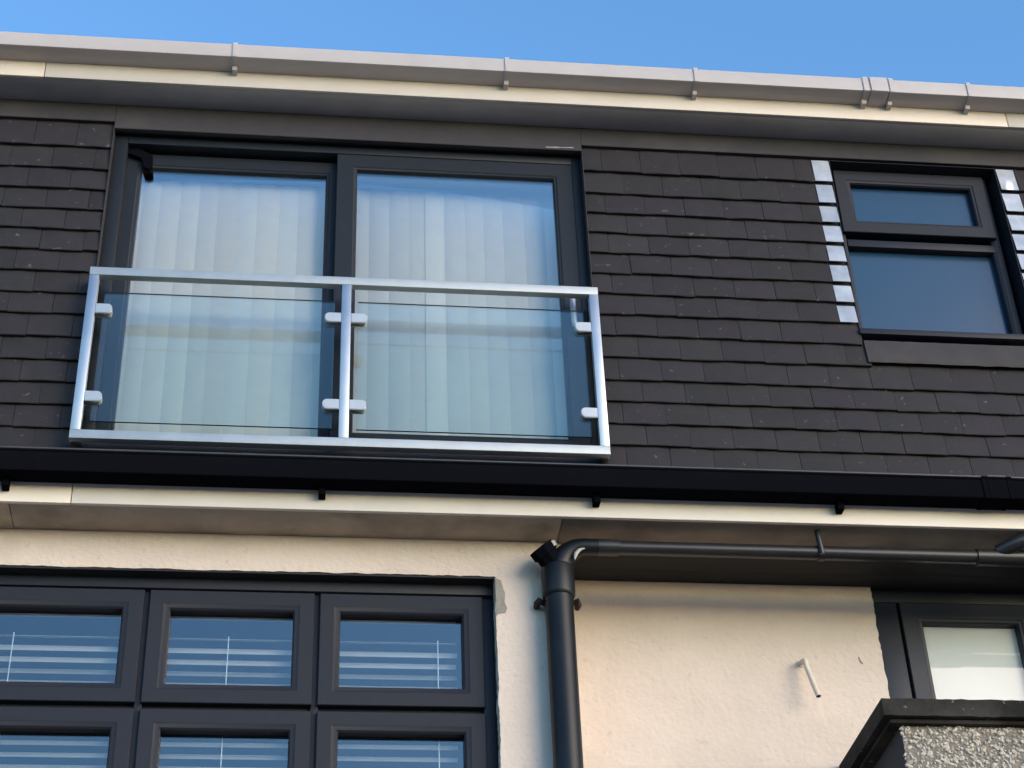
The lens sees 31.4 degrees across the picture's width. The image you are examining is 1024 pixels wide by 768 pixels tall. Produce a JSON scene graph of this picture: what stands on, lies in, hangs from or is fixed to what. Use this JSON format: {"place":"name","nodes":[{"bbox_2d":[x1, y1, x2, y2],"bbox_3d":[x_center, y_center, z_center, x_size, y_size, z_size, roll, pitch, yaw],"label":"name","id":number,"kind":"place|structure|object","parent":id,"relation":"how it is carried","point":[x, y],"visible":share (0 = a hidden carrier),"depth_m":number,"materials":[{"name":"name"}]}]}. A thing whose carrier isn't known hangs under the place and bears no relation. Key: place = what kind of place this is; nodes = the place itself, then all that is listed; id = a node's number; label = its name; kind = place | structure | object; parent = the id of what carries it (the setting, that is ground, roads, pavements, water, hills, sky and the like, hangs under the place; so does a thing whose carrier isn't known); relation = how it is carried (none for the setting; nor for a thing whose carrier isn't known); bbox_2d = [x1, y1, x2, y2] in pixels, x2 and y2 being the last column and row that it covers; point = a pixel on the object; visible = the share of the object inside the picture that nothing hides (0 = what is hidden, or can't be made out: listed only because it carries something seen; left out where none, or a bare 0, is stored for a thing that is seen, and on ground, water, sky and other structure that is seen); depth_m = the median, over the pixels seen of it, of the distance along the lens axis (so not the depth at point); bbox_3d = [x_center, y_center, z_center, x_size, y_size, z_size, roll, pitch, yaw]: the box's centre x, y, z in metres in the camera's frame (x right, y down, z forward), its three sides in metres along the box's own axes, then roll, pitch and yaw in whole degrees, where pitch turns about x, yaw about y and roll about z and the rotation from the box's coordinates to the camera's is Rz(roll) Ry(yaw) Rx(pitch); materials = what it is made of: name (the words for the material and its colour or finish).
{"place":"outdoors","nodes":[
{"label":"outdoors","id":0,"kind":"place"},
{"bbox_2d":[0,0,1023,86],"label":"sky","id":1,"kind":"structure","parent":0,"point":[976,42],"materials":[{"name":"blue"}]},
{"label":"front path","id":2,"kind":"structure","parent":0,"visible":0},
{"bbox_2d":[839,698,1023,767],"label":"pebbledash pier","id":3,"kind":"structure","parent":2,"relation":"on","point":[926,733],"depth_m":7.91,"materials":[{"name":"concrete"}]},
{"label":"ground","id":4,"kind":"structure","parent":0,"visible":0},
{"bbox_2d":[0,60,1023,767],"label":"house","id":5,"kind":"structure","parent":4,"relation":"on","point":[808,286],"depth_m":8.96,"materials":[{"name":"concrete"}]},
{"bbox_2d":[114,188,324,436],"bbox_3d":[-1.457,-0.367,9.164,1.142,1.940,0.050,2,-36,-6],"label":"vertical blind","id":6,"kind":"object","parent":5,"relation":"attached to","point":[218,361],"visible":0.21,"depth_m":9.12,"materials":[{"name":"fabric"}]},
{"bbox_2d":[0,613,457,767],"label":"venetian blind","id":7,"kind":"object","parent":5,"relation":"attached to","point":[10,658],"visible":0.38,"depth_m":8.25,"materials":[{"name":"white plastic"}]},
{"bbox_2d":[0,566,498,767],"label":"casement window","id":8,"kind":"structure","parent":5,"relation":"in","point":[135,710],"depth_m":8.17,"materials":[{"name":"metal"}]},
{"bbox_2d":[80,127,598,463],"bbox_3d":[-0.821,-0.389,9.077,2.460,2.110,0.204,2,-36,-6],"label":"patio door","id":9,"kind":"structure","parent":5,"relation":"in","point":[552,186],"depth_m":9.48,"materials":[{"name":"plastic"}]},
{"bbox_2d":[69,267,610,463],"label":"juliet balcony","id":10,"kind":"structure","parent":5,"relation":"attached to","point":[343,405],"depth_m":8.61,"materials":[{"name":"silver metal"}]},
{"bbox_2d":[352,191,567,438],"bbox_3d":[-0.271,-0.326,9.294,1.148,1.940,0.050,2,-36,-6],"label":"vertical blind","id":11,"kind":"object","parent":5,"relation":"attached to","point":[456,369],"visible":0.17,"depth_m":9.26,"materials":[{"name":"fabric"}]},
{"bbox_2d":[0,446,1023,513],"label":"gutter","id":12,"kind":"object","parent":5,"relation":"attached to","point":[839,490],"visible":1,"depth_m":8.38,"materials":[{"name":"black plastic"}]},
{"bbox_2d":[0,31,1023,114],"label":"gutter","id":13,"kind":"object","parent":5,"relation":"attached to","point":[234,58],"visible":1,"depth_m":9.67,"materials":[{"name":"white plastic"}]},
{"bbox_2d":[530,530,1023,767],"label":"downpipe","id":14,"kind":"object","parent":5,"relation":"attached to","point":[559,603],"visible":1,"depth_m":8.43,"materials":[{"name":"black plastic"}]},
{"bbox_2d":[797,658,820,697],"bbox_3d":[1.411,1.400,8.679,0.047,0.257,0.154,7,-37,-13],"label":"overflow pipe","id":15,"kind":"object","parent":5,"relation":"attached to","point":[802,662],"visible":1,"depth_m":8.64,"materials":[{"name":"white plastic"}]},
{"bbox_2d":[828,160,1023,345],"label":"dormer window","id":16,"kind":"structure","parent":5,"relation":"in","point":[911,290],"depth_m":9.74,"materials":[{"name":"metal"}]},
{"bbox_2d":[871,590,1023,698],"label":"side window","id":17,"kind":"structure","parent":5,"relation":"in","point":[901,616],"depth_m":9.04,"materials":[{"name":"black plastic"}]},
{"bbox_2d":[923,627,1023,700],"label":"roller blind","id":18,"kind":"object","parent":5,"relation":"attached to","point":[975,663],"visible":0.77,"depth_m":8.97,"materials":[{"name":"white fabric"}]}
]}

